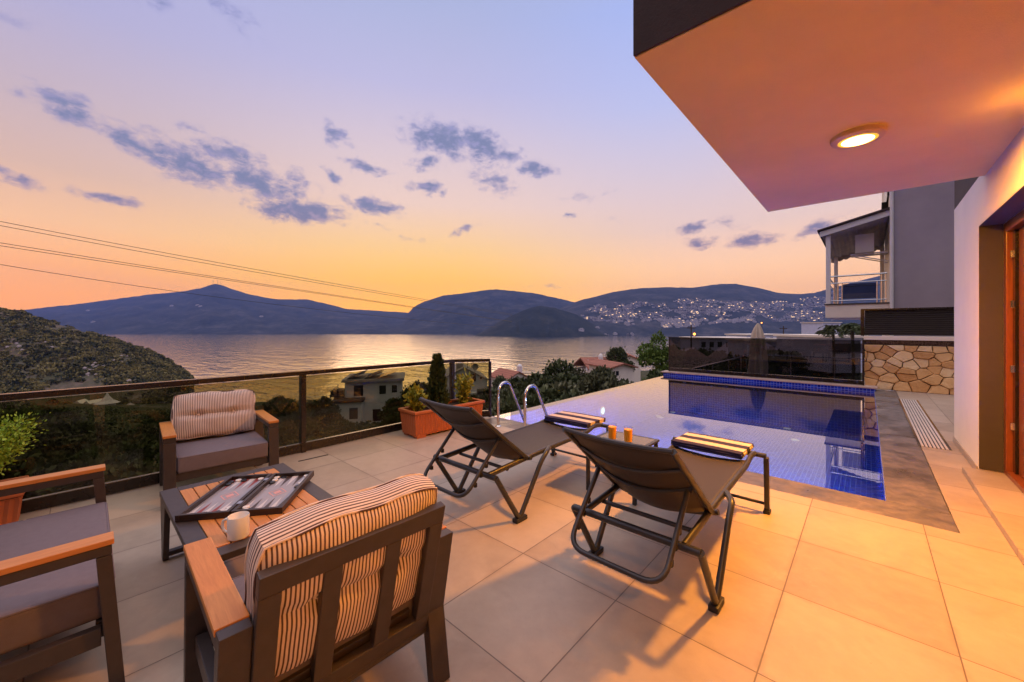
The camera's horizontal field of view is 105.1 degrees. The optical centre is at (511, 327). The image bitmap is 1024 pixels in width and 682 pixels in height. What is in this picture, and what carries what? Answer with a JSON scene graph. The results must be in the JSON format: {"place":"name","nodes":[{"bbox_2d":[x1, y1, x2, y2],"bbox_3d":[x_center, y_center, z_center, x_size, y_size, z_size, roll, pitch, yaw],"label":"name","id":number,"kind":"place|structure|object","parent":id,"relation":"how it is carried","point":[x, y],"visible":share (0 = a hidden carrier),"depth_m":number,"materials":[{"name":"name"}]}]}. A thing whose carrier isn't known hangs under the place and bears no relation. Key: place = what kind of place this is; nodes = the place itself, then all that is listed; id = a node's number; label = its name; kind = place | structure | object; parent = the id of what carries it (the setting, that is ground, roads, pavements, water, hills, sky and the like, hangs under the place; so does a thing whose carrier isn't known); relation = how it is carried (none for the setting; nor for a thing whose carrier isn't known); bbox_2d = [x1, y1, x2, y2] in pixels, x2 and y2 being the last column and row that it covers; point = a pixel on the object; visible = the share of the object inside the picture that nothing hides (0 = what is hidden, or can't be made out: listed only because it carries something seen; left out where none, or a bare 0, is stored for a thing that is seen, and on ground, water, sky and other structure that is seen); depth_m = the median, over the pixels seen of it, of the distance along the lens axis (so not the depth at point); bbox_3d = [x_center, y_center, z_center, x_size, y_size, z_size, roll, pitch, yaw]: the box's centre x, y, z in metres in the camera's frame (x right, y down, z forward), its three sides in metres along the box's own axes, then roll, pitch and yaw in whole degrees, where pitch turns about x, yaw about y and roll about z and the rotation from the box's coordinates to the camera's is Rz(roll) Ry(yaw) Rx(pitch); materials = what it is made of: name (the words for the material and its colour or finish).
{"place":"outdoors","nodes":[
{"label":"outdoors","id":0,"kind":"place"},
{"bbox_2d":[0,312,191,404],"bbox_3d":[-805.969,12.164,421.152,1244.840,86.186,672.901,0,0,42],"label":"headland","id":1,"kind":"structure","parent":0,"point":[88,382],"depth_m":246.13,"materials":[{"name":"plant"}]},
{"bbox_2d":[5,341,135,381],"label":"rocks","id":2,"kind":"object","parent":1,"relation":"on","point":[84,368],"visible":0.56,"depth_m":278.41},
{"bbox_2d":[0,307,193,404],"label":"scrub","id":3,"kind":"object","parent":1,"relation":"on","point":[154,366],"visible":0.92,"depth_m":285.66,"materials":[{"name":"green plant"}]},
{"bbox_2d":[24,284,407,333],"bbox_3d":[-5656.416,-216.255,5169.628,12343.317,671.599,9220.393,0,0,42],"label":"mountain","id":4,"kind":"structure","parent":0,"point":[157,314],"depth_m":3390.09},
{"bbox_2d":[0,264,489,326],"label":"power line","id":5,"kind":"object","parent":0,"point":[219,297],"visible":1,"depth_m":78.03,"materials":[{"name":"black plastic"}]},
{"bbox_2d":[0,225,506,314],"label":"power line","id":6,"kind":"object","parent":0,"point":[224,266],"visible":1,"depth_m":77.80,"materials":[{"name":"black plastic"}]},
{"bbox_2d":[0,221,507,313],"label":"power line","id":7,"kind":"object","parent":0,"point":[223,263],"visible":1,"depth_m":77.31,"materials":[{"name":"black plastic"}]},
{"bbox_2d":[3,243,507,320],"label":"power line","id":8,"kind":"object","parent":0,"point":[226,278],"visible":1,"depth_m":78.09,"materials":[{"name":"black plastic"}]},
{"bbox_2d":[0,245,510,321],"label":"power line","id":9,"kind":"object","parent":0,"point":[230,280],"visible":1,"depth_m":79.74,"materials":[{"name":"black plastic"}]},
{"bbox_2d":[101,334,725,401],"bbox_3d":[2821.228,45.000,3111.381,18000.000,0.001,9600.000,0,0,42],"label":"sea","id":10,"kind":"structure","parent":0,"point":[197,356],"depth_m":695.41,"materials":[{"name":"liquid"}]},
{"bbox_2d":[0,0,881,312],"label":"sky","id":11,"kind":"structure","parent":0,"point":[422,149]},
{"bbox_2d":[29,370,864,431],"bbox_3d":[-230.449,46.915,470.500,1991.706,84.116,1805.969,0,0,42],"label":"hillside","id":12,"kind":"structure","parent":0,"point":[145,407],"depth_m":167.10,"materials":[{"name":"plant"}]},
{"bbox_2d":[0,401,41,411],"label":"tree","id":13,"kind":"object","parent":12,"relation":"on","point":[8,405],"visible":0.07,"depth_m":45.20,"materials":[{"name":"green plant"}]},
{"bbox_2d":[0,447,56,498],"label":"tree","id":14,"kind":"object","parent":12,"relation":"on","point":[23,465],"visible":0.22,"depth_m":11.00,"materials":[{"name":"green plant"}]},
{"bbox_2d":[19,451,72,497],"bbox_3d":[-13.986,5.641,12.167,2.443,3.659,3.541,0,0,-35],"label":"tree","id":15,"kind":"object","parent":12,"relation":"on","point":[54,458],"visible":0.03,"depth_m":12.05,"materials":[{"name":"green plant"}]},
{"bbox_2d":[0,408,93,441],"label":"tree","id":16,"kind":"object","parent":12,"relation":"on","point":[12,412],"visible":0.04,"depth_m":20.07,"materials":[{"name":"green plant"}]},
{"bbox_2d":[16,404,82,417],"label":"tree","id":17,"kind":"object","parent":12,"relation":"on","point":[42,410],"visible":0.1,"depth_m":32.36,"materials":[{"name":"green plant"}]},
{"bbox_2d":[14,419,101,464],"bbox_3d":[-18.669,5.923,15.101,2.836,4.771,4.109,0,0,21],"label":"tree","id":18,"kind":"object","parent":12,"relation":"on","point":[59,441],"visible":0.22,"depth_m":15.32,"materials":[{"name":"green plant"}]},
{"bbox_2d":[38,416,98,454],"bbox_3d":[-19.809,6.377,17.085,3.115,4.738,3.769,0,0,-5],"label":"tree","id":19,"kind":"object","parent":12,"relation":"on","point":[61,424],"visible":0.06,"depth_m":17.44,"materials":[{"name":"green plant"}]},
{"bbox_2d":[34,453,159,495],"bbox_3d":[-11.662,5.707,11.219,3.426,4.076,4.515,0,0,31],"label":"tree","id":20,"kind":"object","parent":12,"relation":"on","point":[112,472],"visible":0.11,"depth_m":11.12,"materials":[{"name":"green plant"}]},
{"bbox_2d":[95,393,120,404],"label":"pavilion","id":21,"kind":"structure","parent":12,"relation":"on","point":[107,399],"depth_m":203.62,"materials":[{"name":"fabric"}]},
{"bbox_2d":[57,444,159,467],"bbox_3d":[-13.514,5.811,12.903,2.590,3.939,3.134,0,0,8],"label":"tree","id":22,"kind":"object","parent":12,"relation":"on","point":[94,451],"visible":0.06,"depth_m":12.85,"materials":[{"name":"green plant"}]},
{"bbox_2d":[104,437,159,464],"bbox_3d":[-14.291,6.192,14.888,2.678,4.073,3.240,0,0,15],"label":"tree","id":23,"kind":"object","parent":12,"relation":"on","point":[130,446],"visible":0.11,"depth_m":14.77,"materials":[{"name":"green plant"}]},
{"bbox_2d":[137,423,158,438],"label":"tree","id":24,"kind":"object","parent":12,"relation":"on","point":[148,429],"visible":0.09,"depth_m":25.86,"materials":[{"name":"green plant"}]},
{"bbox_2d":[131,409,170,431],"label":"tree","id":25,"kind":"object","parent":12,"relation":"on","point":[155,418],"visible":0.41,"depth_m":44.03,"materials":[{"name":"green plant"}]},
{"bbox_2d":[259,400,284,433],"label":"tree","id":26,"kind":"object","parent":12,"relation":"on","point":[267,406],"visible":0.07,"depth_m":45.83,"materials":[{"name":"green plant"}]},
{"bbox_2d":[264,425,313,444],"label":"tree","id":27,"kind":"object","parent":12,"relation":"on","point":[287,434],"visible":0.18,"depth_m":21.96,"materials":[{"name":"green plant"}]},
{"bbox_2d":[263,398,316,427],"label":"tree","id":28,"kind":"object","parent":12,"relation":"on","point":[291,406],"visible":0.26,"depth_m":41.20,"materials":[{"name":"green plant"}]},
{"bbox_2d":[278,408,319,427],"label":"tree","id":29,"kind":"object","parent":12,"relation":"on","point":[292,419],"visible":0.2,"depth_m":33.68,"materials":[{"name":"green plant"}]},
{"bbox_2d":[306,423,325,439],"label":"tree","id":30,"kind":"object","parent":12,"relation":"on","point":[319,432],"visible":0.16,"depth_m":23.96,"materials":[{"name":"green plant"}]},
{"bbox_2d":[298,399,341,433],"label":"tree","id":31,"kind":"object","parent":12,"relation":"on","point":[313,405],"visible":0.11,"depth_m":45.58,"materials":[{"name":"green plant"}]},
{"bbox_2d":[316,396,341,436],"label":"tree","id":32,"kind":"object","parent":12,"relation":"on","point":[324,402],"visible":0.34,"depth_m":43.98,"materials":[{"name":"green plant"}]},
{"bbox_2d":[317,408,345,437],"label":"tree","id":33,"kind":"object","parent":12,"relation":"on","point":[329,416],"visible":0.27,"depth_m":35.53,"materials":[{"name":"green plant"}]},
{"bbox_2d":[325,419,357,436],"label":"tree","id":34,"kind":"object","parent":12,"relation":"on","point":[335,427],"visible":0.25,"depth_m":29.65,"materials":[{"name":"green plant"}]},
{"bbox_2d":[44,378,642,437],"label":"undergrowth","id":35,"kind":"object","parent":12,"relation":"on","point":[92,411],"visible":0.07,"depth_m":83.18,"materials":[{"name":"green plant"}]},
{"bbox_2d":[330,369,404,424],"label":"villa","id":36,"kind":"object","parent":12,"relation":"on","point":[363,396],"visible":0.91,"depth_m":61.86,"materials":[{"name":"paint"}]},
{"bbox_2d":[377,406,399,421],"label":"tree","id":37,"kind":"object","parent":12,"relation":"on","point":[393,411],"visible":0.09,"depth_m":33.02,"materials":[{"name":"green plant"}]},
{"bbox_2d":[381,415,400,425],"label":"tree","id":38,"kind":"object","parent":12,"relation":"on","point":[391,420],"visible":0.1,"depth_m":29.73,"materials":[{"name":"green plant"}]},
{"bbox_2d":[382,384,422,415],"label":"tree","id":39,"kind":"object","parent":12,"relation":"on","point":[393,402],"visible":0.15,"depth_m":35.70,"materials":[{"name":"green plant"}]},
{"bbox_2d":[445,357,492,401],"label":"gabled house","id":40,"kind":"structure","parent":12,"relation":"on","point":[480,379],"depth_m":45.26,"materials":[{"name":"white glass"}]},
{"bbox_2d":[457,387,501,409],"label":"tree","id":41,"kind":"object","parent":12,"relation":"on","point":[484,394],"visible":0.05,"depth_m":25.20,"materials":[{"name":"green plant"}]},
{"bbox_2d":[483,386,514,409],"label":"tree","id":42,"kind":"object","parent":12,"relation":"on","point":[494,399],"visible":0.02,"depth_m":23.89,"materials":[{"name":"green plant"}]},
{"bbox_2d":[491,374,508,390],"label":"tree","id":43,"kind":"object","parent":12,"relation":"on","point":[498,380],"visible":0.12,"depth_m":31.92,"materials":[{"name":"green plant"}]},
{"bbox_2d":[491,364,527,386],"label":"cottage","id":44,"kind":"structure","parent":12,"relation":"on","point":[507,373],"depth_m":72.64,"materials":[{"name":"ceramic"}]},
{"bbox_2d":[491,399,530,414],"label":"tree","id":45,"kind":"object","parent":12,"relation":"on","point":[504,405],"visible":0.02,"depth_m":14.51,"materials":[{"name":"green plant"}]},
{"bbox_2d":[506,381,536,393],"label":"tree","id":46,"kind":"object","parent":12,"relation":"on","point":[522,386],"visible":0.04,"depth_m":26.27,"materials":[{"name":"green plant"}]},
{"bbox_2d":[512,393,549,407],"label":"tree","id":47,"kind":"object","parent":12,"relation":"on","point":[534,401],"visible":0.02,"depth_m":16.49,"materials":[{"name":"green plant"}]},
{"bbox_2d":[495,385,567,406],"bbox_3d":[1.861,5.563,17.943,4.065,5.764,6.291,0,0,-41],"label":"tree","id":48,"kind":"object","parent":12,"relation":"on","point":[554,394],"visible":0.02,"depth_m":18.03,"materials":[{"name":"green plant"}]},
{"bbox_2d":[507,371,559,387],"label":"tree","id":49,"kind":"object","parent":12,"relation":"on","point":[533,377],"visible":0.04,"depth_m":32.35,"materials":[{"name":"green plant"}]},
{"bbox_2d":[529,380,587,399],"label":"tree","id":50,"kind":"object","parent":12,"relation":"on","point":[563,387],"visible":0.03,"depth_m":18.81,"materials":[{"name":"green plant"}]},
{"bbox_2d":[530,370,588,389],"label":"tree","id":51,"kind":"object","parent":12,"relation":"on","point":[562,378],"visible":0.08,"depth_m":28.85,"materials":[{"name":"green plant"}]},
{"bbox_2d":[542,358,577,377],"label":"tree","id":52,"kind":"object","parent":12,"relation":"on","point":[553,369],"visible":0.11,"depth_m":34.73,"materials":[{"name":"green plant"}]},
{"bbox_2d":[544,388,594,403],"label":"tree","id":53,"kind":"object","parent":12,"relation":"on","point":[572,393],"visible":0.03,"depth_m":17.09,"materials":[{"name":"green plant"}]},
{"bbox_2d":[574,354,615,373],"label":"cottage","id":54,"kind":"structure","parent":12,"relation":"on","point":[581,361],"depth_m":61.85,"materials":[{"name":"ceramic"}]},
{"bbox_2d":[580,373,622,392],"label":"tree","id":55,"kind":"object","parent":12,"relation":"on","point":[597,383],"visible":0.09,"depth_m":24.54,"materials":[{"name":"green plant"}]},
{"bbox_2d":[585,359,637,382],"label":"cottage","id":56,"kind":"structure","parent":12,"relation":"on","point":[625,371],"depth_m":50.29,"materials":[{"name":"ceramic"}]},
{"bbox_2d":[589,364,633,385],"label":"tree","id":57,"kind":"object","parent":12,"relation":"on","point":[606,371],"visible":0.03,"depth_m":32.13,"materials":[{"name":"green plant"}]},
{"bbox_2d":[604,346,635,369],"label":"tree","id":58,"kind":"object","parent":12,"relation":"on","point":[620,353],"visible":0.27,"depth_m":60.74,"materials":[{"name":"green plant"}]},
{"bbox_2d":[615,353,639,382],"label":"cottage","id":59,"kind":"structure","parent":12,"relation":"on","point":[633,358],"depth_m":75.73,"materials":[{"name":"paint"}]},
{"bbox_2d":[635,329,668,379],"bbox_3d":[9.833,4.274,25.986,4.172,8.315,2.721,0,0,42],"label":"tree","id":60,"kind":"object","parent":12,"relation":"on","point":[659,356],"visible":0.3,"depth_m":25.84,"materials":[{"name":"green plant"}]},
{"bbox_2d":[642,369,662,380],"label":"tree","id":61,"kind":"object","parent":12,"relation":"on","point":[657,373],"visible":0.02,"depth_m":24.38,"materials":[{"name":"green plant"}]},
{"bbox_2d":[724,334,775,337],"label":"flat building","id":62,"kind":"structure","parent":12,"relation":"on","point":[749,335],"depth_m":120.23,"materials":[{"name":"white concrete"}]},
{"bbox_2d":[773,334,867,372],"bbox_3d":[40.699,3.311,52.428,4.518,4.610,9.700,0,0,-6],"label":"railing","id":63,"kind":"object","parent":12,"relation":"on","point":[806,336],"depth_m":50.74,"materials":[{"name":"metal"}]},
{"bbox_2d":[800,322,841,334],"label":"flat building","id":64,"kind":"structure","parent":12,"relation":"on","point":[809,327],"depth_m":153.00,"materials":[{"name":"paint"}]},
{"bbox_2d":[818,325,846,338],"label":"palm","id":65,"kind":"object","parent":12,"relation":"on","point":[828,330],"visible":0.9,"depth_m":41.69,"materials":[{"name":"green plant"}]},
{"bbox_2d":[837,323,869,339],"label":"palm","id":66,"kind":"object","parent":12,"relation":"on","point":[853,327],"visible":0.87,"depth_m":35.90,"materials":[{"name":"green plant"}]},
{"bbox_2d":[817,181,953,394],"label":"neighbour house","id":67,"kind":"structure","parent":12,"relation":"on","point":[912,229],"depth_m":11.55,"materials":[{"name":"paint"}]},
{"bbox_2d":[850,233,888,262],"bbox_3d":[11.751,-2.553,12.900,0.920,0.934,0.720,0,0,42],"label":"air conditioner","id":68,"kind":"object","parent":67,"relation":"attached to","point":[864,245],"visible":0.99,"depth_m":12.74,"materials":[{"name":"white paint"}]},
{"bbox_2d":[385,289,574,334],"bbox_3d":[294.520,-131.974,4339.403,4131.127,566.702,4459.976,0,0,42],"label":"mountain","id":69,"kind":"structure","parent":0,"point":[504,302],"depth_m":3358.72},
{"bbox_2d":[0,391,1023,681],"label":"terrace floor","id":70,"kind":"structure","parent":0,"point":[816,591],"depth_m":2.26,"materials":[{"name":"tile"}]},
{"bbox_2d":[0,475,28,524],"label":"planter","id":71,"kind":"object","parent":70,"relation":"on","point":[10,508],"visible":0.41,"depth_m":2.79,"materials":[{"name":"ceramic"}]},
{"bbox_2d":[0,411,50,474],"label":"shrub","id":72,"kind":"object","parent":71,"relation":"in","point":[7,435],"visible":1,"depth_m":2.87,"materials":[{"name":"green plant"}]},
{"bbox_2d":[0,464,124,681],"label":"armchair","id":73,"kind":"object","parent":70,"relation":"on","point":[57,572],"visible":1,"depth_m":1.58,"materials":[{"name":"grey wood"}]},
{"bbox_2d":[159,389,278,490],"bbox_3d":[-2.820,1.067,3.776,0.844,0.854,0.808,0,0,-44],"label":"armchair","id":74,"kind":"object","parent":70,"relation":"on","point":[228,425],"visible":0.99,"depth_m":3.74,"materials":[{"name":"fabric"}]},
{"bbox_2d":[0,358,490,513],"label":"glass fence","id":75,"kind":"object","parent":70,"relation":"on","point":[303,445],"visible":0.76,"depth_m":4.09,"materials":[{"name":"glass"},{"name":"painted metal"}]},
{"bbox_2d":[159,463,333,560],"bbox_3d":[-1.634,1.286,2.455,1.180,0.417,0.738,0,0,42],"label":"coffee table","id":76,"kind":"object","parent":70,"relation":"on","point":[174,501],"visible":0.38,"depth_m":2.41,"materials":[{"name":"brown wood"}]},
{"bbox_2d":[221,511,249,540],"bbox_3d":[-1.419,1.022,2.007,0.096,0.111,0.126,0,0,60],"label":"mug","id":77,"kind":"object","parent":76,"relation":"on","point":[238,525],"visible":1,"depth_m":1.99,"materials":[{"name":"white ceramic"}]},
{"bbox_2d":[175,471,313,521],"bbox_3d":[-1.650,1.059,2.506,0.544,0.038,0.594,0,0,-11],"label":"backgammon board","id":78,"kind":"object","parent":76,"relation":"on","point":[263,496],"visible":0.89,"depth_m":2.45,"materials":[{"name":"brown wood"}]},
{"bbox_2d":[183,473,452,681],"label":"armchair","id":79,"kind":"object","parent":70,"relation":"on","point":[349,587],"visible":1,"depth_m":1.34,"materials":[{"name":"grey wood"}]},
{"bbox_2d":[398,397,484,438],"bbox_3d":[-1.004,1.315,5.770,0.440,0.371,1.250,0,0,44],"label":"planter","id":80,"kind":"object","parent":70,"relation":"on","point":[422,424],"visible":0.6,"depth_m":5.41,"materials":[{"name":"ceramic"}]},
{"bbox_2d":[402,382,427,411],"bbox_3d":[-1.338,1.012,5.393,0.354,0.494,0.329,0,0,42],"label":"shrub","id":81,"kind":"object","parent":80,"relation":"in","point":[414,395],"visible":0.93,"depth_m":5.37,"materials":[{"name":"green plant"}]},
{"bbox_2d":[427,353,450,404],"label":"conifer","id":82,"kind":"object","parent":80,"relation":"on","point":[437,391],"visible":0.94,"depth_m":5.64,"materials":[{"name":"green plant"}]},
{"bbox_2d":[452,367,473,403],"bbox_3d":[-0.736,0.918,6.034,0.409,0.609,0.338,0,0,42],"label":"shrub","id":83,"kind":"object","parent":80,"relation":"on","point":[464,388],"visible":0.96,"depth_m":6.00,"materials":[{"name":"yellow plant"}]},
{"bbox_2d":[419,397,608,523],"bbox_3d":[0.121,1.031,3.647,0.782,0.938,1.964,0,0,42],"label":"sun lounger","id":84,"kind":"object","parent":70,"relation":"on","point":[518,445],"visible":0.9,"depth_m":3.16,"materials":[{"name":"grey fabric"}]},
{"bbox_2d":[544,411,605,427],"bbox_3d":[0.683,1.002,4.280,0.544,0.049,0.400,0,0,41],"label":"folded towel","id":85,"kind":"object","parent":84,"relation":"on","point":[575,419],"visible":1,"depth_m":4.20,"materials":[{"name":"fabric"}]},
{"bbox_2d":[495,381,547,426],"bbox_3d":[0.208,1.615,5.991,0.620,1.571,0.745,0,0,42],"label":"pool ladder","id":86,"kind":"object","parent":70,"relation":"attached to","point":[523,415],"visible":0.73,"depth_m":5.91,"materials":[{"name":"metal"}]},
{"bbox_2d":[586,431,659,505],"bbox_3d":[1.019,1.272,3.625,0.500,0.455,0.500,0,0,42],"label":"side table","id":87,"kind":"object","parent":70,"relation":"on","point":[642,440],"visible":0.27,"depth_m":3.60,"materials":[{"name":"brown"}]},
{"bbox_2d":[608,425,616,438],"bbox_3d":[0.935,0.971,3.654,0.082,0.145,0.082,0,0,42],"label":"juice glass","id":88,"kind":"object","parent":87,"relation":"on","point":[612,434],"visible":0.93,"depth_m":3.62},
{"bbox_2d":[623,426,632,441],"bbox_3d":[1.053,0.971,3.554,0.082,0.145,0.082,0,0,42],"label":"juice glass","id":89,"kind":"object","parent":87,"relation":"on","point":[628,432],"visible":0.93,"depth_m":3.52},
{"bbox_2d":[562,426,770,614],"bbox_3d":[1.154,1.031,2.710,0.782,0.938,1.964,0,0,42],"label":"sun lounger","id":90,"kind":"object","parent":70,"relation":"on","point":[682,481],"visible":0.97,"depth_m":2.19,"materials":[{"name":"grey fabric"}]},
{"bbox_2d":[672,432,753,459],"bbox_3d":[1.711,1.002,3.349,0.543,0.049,0.400,0,0,44],"label":"folded towel","id":91,"kind":"object","parent":90,"relation":"on","point":[735,449],"visible":1,"depth_m":3.27,"materials":[{"name":"fabric"}]},
{"bbox_2d":[493,373,885,500],"bbox_3d":[4.116,2.135,8.023,4.960,1.370,8.023,0,0,42],"label":"pool shell","id":92,"kind":"object","parent":70,"relation":"in","point":[861,481],"visible":0.19,"depth_m":7.16,"materials":[{"name":"blue tile"}]},
{"bbox_2d":[661,370,877,388],"bbox_3d":[6.779,1.430,10.990,5.080,0.036,0.450,0,0,42],"label":"pool wall cap","id":93,"kind":"object","parent":92,"relation":"on","point":[792,381],"visible":0.98,"depth_m":10.50,"materials":[{"name":"stone"}]},
{"bbox_2d":[668,337,863,384],"bbox_3d":[6.782,0.859,11.048,4.685,1.102,0.075,0,0,42],"label":"glass screen","id":94,"kind":"object","parent":93,"relation":"on","point":[829,360],"visible":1,"depth_m":10.72,"materials":[{"name":"glass"}]},
{"bbox_2d":[486,390,958,532],"bbox_3d":[4.252,1.683,7.756,5.120,0.354,8.596,0,0,42],"label":"pool coping","id":95,"kind":"object","parent":70,"relation":"on","point":[913,494],"visible":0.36,"depth_m":3.77,"materials":[{"name":"stone"}]},
{"bbox_2d":[864,336,953,394],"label":"stone wall","id":96,"kind":"structure","parent":70,"relation":"on","point":[922,364],"depth_m":9.09,"materials":[{"name":"yellow stone"}]},
{"bbox_2d":[861,307,953,335],"bbox_3d":[9.907,-0.118,8.630,3.335,0.665,0.084,0,0,42],"label":"slatted screen","id":97,"kind":"object","parent":96,"relation":"on","point":[931,321],"visible":0.59,"depth_m":9.18,"materials":[{"name":"paint"}]},
{"bbox_2d":[899,399,951,450],"bbox_3d":[6.706,1.496,6.473,0.284,0.006,4.400,0,0,42],"label":"drain grate","id":98,"kind":"object","parent":70,"relation":"on","point":[926,432],"visible":1,"depth_m":5.89,"materials":[{"name":"metal"}]},
{"bbox_2d":[476,306,607,335],"bbox_3d":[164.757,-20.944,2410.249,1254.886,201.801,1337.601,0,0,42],"label":"hill","id":99,"kind":"structure","parent":0,"point":[541,321],"depth_m":2030.67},
{"bbox_2d":[495,376,881,470],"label":"pool water","id":100,"kind":"structure","parent":0,"point":[834,426],"depth_m":6.90,"materials":[{"name":"liquid"}]},
{"bbox_2d":[559,276,881,335],"bbox_3d":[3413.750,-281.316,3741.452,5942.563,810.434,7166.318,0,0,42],"label":"mountain","id":101,"kind":"structure","parent":0,"point":[667,296],"depth_m":2689.20,"materials":[{"name":"blue"}]},
{"bbox_2d":[581,289,840,321],"bbox_3d":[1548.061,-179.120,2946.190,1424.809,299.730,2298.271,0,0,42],"label":"town","id":102,"kind":"object","parent":101,"relation":"on","point":[797,313],"visible":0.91,"depth_m":2567.22,"materials":[{"name":"white glass"}]},
{"bbox_2d":[750,323,764,338],"bbox_3d":[9.281,1.149,14.795,0.636,2.599,0.647,0,0,21],"label":"closed parasol","id":103,"kind":"object","parent":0,"point":[757,332],"visible":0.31,"depth_m":14.70,"materials":[{"name":"fabric"}]},
{"bbox_2d":[633,0,1023,565],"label":"house","id":104,"kind":"structure","parent":0,"point":[770,99],"depth_m":2.73,"materials":[{"name":"paint"}]},
{"bbox_2d":[830,124,886,148],"bbox_3d":[2.619,-1.434,2.970,0.326,0.050,0.326,0,0,42],"label":"ceiling lamp","id":105,"kind":"object","parent":104,"relation":"attached to","point":[858,136],"visible":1,"depth_m":2.92,"materials":[{"name":"glass"}]},
{"bbox_2d":[1019,227,1023,478],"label":"door leaf","id":106,"kind":"structure","parent":104,"relation":"in","point":[1021,231],"depth_m":3.64,"materials":[{"name":"brown wood"}]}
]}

